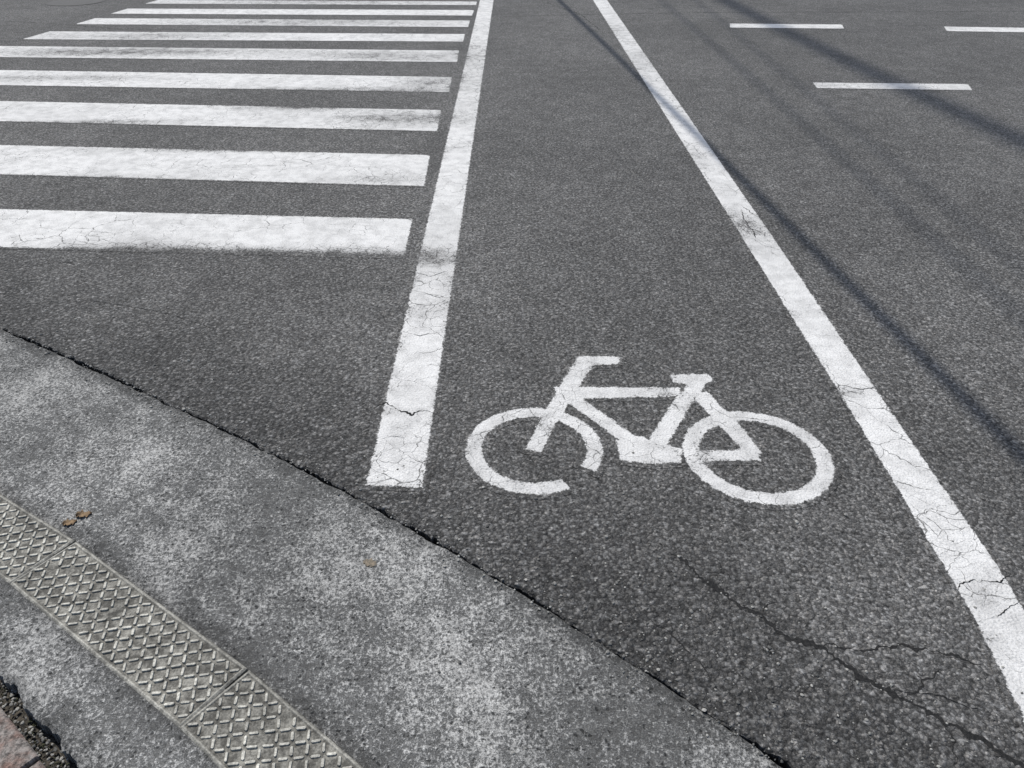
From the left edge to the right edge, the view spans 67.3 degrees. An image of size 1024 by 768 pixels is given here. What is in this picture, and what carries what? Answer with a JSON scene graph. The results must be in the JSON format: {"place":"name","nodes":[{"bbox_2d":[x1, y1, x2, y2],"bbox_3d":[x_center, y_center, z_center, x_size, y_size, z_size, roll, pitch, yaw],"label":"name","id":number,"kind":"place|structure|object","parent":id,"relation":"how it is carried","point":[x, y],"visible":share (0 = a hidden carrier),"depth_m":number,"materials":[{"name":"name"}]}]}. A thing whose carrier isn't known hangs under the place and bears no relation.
{"place":"outdoors","nodes":[
{"label":"outdoors","id":0,"kind":"place"},
{"bbox_2d":[0,364,781,767],"bbox_3d":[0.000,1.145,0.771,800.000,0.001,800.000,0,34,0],"label":"ground","id":1,"kind":"structure","parent":0,"point":[8,708],"depth_m":1.48,"materials":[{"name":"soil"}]},
{"bbox_2d":[0,707,45,767],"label":"paving bricks","id":2,"kind":"object","parent":1,"relation":"on","point":[17,750],"visible":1,"depth_m":1.41,"materials":[{"name":"ceramic"}]},
{"bbox_2d":[1,686,70,767],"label":"moss","id":3,"kind":"object","parent":1,"relation":"on","point":[43,744],"visible":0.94,"depth_m":1.45,"materials":[{"name":"black plant"}]},
{"bbox_2d":[0,556,225,767],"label":"kerb","id":4,"kind":"structure","parent":1,"relation":"on","point":[84,707],"depth_m":1.49,"materials":[{"name":"concrete"}]},
{"bbox_2d":[0,494,362,767],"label":"tactile kerb blocks","id":5,"kind":"structure","parent":1,"relation":"on","point":[176,670],"depth_m":1.58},
{"bbox_2d":[0,329,780,767],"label":"gutter apron","id":6,"kind":"object","parent":1,"relation":"on","point":[250,505],"visible":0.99,"depth_m":1.71,"materials":[{"name":"concrete"}]},
{"bbox_2d":[62,518,76,525],"bbox_3d":[-1.095,0.342,1.903,0.027,0.008,0.029,4,34,7],"label":"dead leaf","id":7,"kind":"object","parent":6,"relation":"on","point":[67,522],"visible":1,"depth_m":1.90,"materials":[{"name":"brown plant"}]},
{"bbox_2d":[75,510,91,516],"bbox_3d":[-1.073,0.325,1.927,0.030,0.009,0.031,10,35,15],"label":"dead leaf","id":8,"kind":"object","parent":6,"relation":"on","point":[82,514],"visible":1,"depth_m":1.93,"materials":[{"name":"brown plant"}]},
{"bbox_2d":[363,558,376,566],"bbox_3d":[-0.331,0.417,1.796,0.030,0.002,0.030,-16,37,-22],"label":"dead leaf","id":9,"kind":"object","parent":6,"relation":"on","point":[370,562],"visible":1,"depth_m":1.80,"materials":[{"name":"beige plant"}]},
{"bbox_2d":[0,0,1023,767],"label":"road","id":10,"kind":"structure","parent":0,"point":[598,220],"depth_m":2.87,"materials":[{"name":"grey asphalt"}]},
{"bbox_2d":[44,0,104,5],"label":"manhole cover","id":11,"kind":"object","parent":10,"relation":"on","point":[67,2],"visible":1,"depth_m":9.15,"materials":[{"name":"metal"}]},
{"bbox_2d":[0,0,477,258],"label":"crosswalk","id":12,"kind":"structure","parent":10,"relation":"on","point":[209,233],"depth_m":4.80,"materials":[{"name":"paint"}]},
{"bbox_2d":[358,0,494,491],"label":"bicycle lane line","id":13,"kind":"object","parent":10,"relation":"on","point":[414,379],"visible":1,"depth_m":2.79,"materials":[{"name":"paint"}]},
{"bbox_2d":[10,3,1023,767],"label":"road crack","id":14,"kind":"object","parent":10,"relation":"on","point":[714,587],"visible":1,"depth_m":1.59,"materials":[{"name":"black asphalt"}]},
{"bbox_2d":[458,353,841,510],"bbox_3d":[0.374,0.107,2.256,1.048,0.001,0.760,0,34,0],"label":"bicycle symbol","id":15,"kind":"object","parent":10,"relation":"on","point":[672,436],"visible":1,"depth_m":2.19,"materials":[{"name":"paint"}]},
{"bbox_2d":[372,205,1016,619],"bbox_3d":[0.384,-0.173,2.671,1.606,0.001,2.454,0,34,0],"label":"paint crack","id":16,"kind":"object","parent":10,"relation":"on","point":[826,391],"visible":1,"depth_m":2.29,"materials":[{"name":"grey paint"}]},
{"bbox_2d":[728,23,845,28],"bbox_3d":[2.792,-3.641,7.821,1.223,0.001,0.276,2,34,3],"label":"lane marking","id":17,"kind":"object","parent":10,"relation":"on","point":[809,26],"visible":1,"depth_m":7.80,"materials":[{"name":"paint"}]},
{"bbox_2d":[592,0,1023,735],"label":"bicycle lane line","id":18,"kind":"object","parent":10,"relation":"on","point":[954,542],"visible":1,"depth_m":2.24,"materials":[{"name":"paint"}]},
{"bbox_2d":[811,82,974,90],"bbox_3d":[2.820,-2.200,5.681,1.205,0.001,0.223,1,34,2],"label":"lane marking","id":19,"kind":"object","parent":10,"relation":"on","point":[896,86],"visible":1,"depth_m":5.67,"materials":[{"name":"paint"}]},
{"bbox_2d":[942,26,1023,31],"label":"lane marking","id":20,"kind":"object","parent":10,"relation":"on","point":[982,29],"visible":1,"depth_m":7.65,"materials":[{"name":"paint"}]},
{"bbox_2d":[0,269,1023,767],"bbox_3d":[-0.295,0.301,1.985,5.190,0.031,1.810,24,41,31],"label":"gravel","id":21,"kind":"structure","parent":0,"point":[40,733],"depth_m":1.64,"materials":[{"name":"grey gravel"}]}
]}

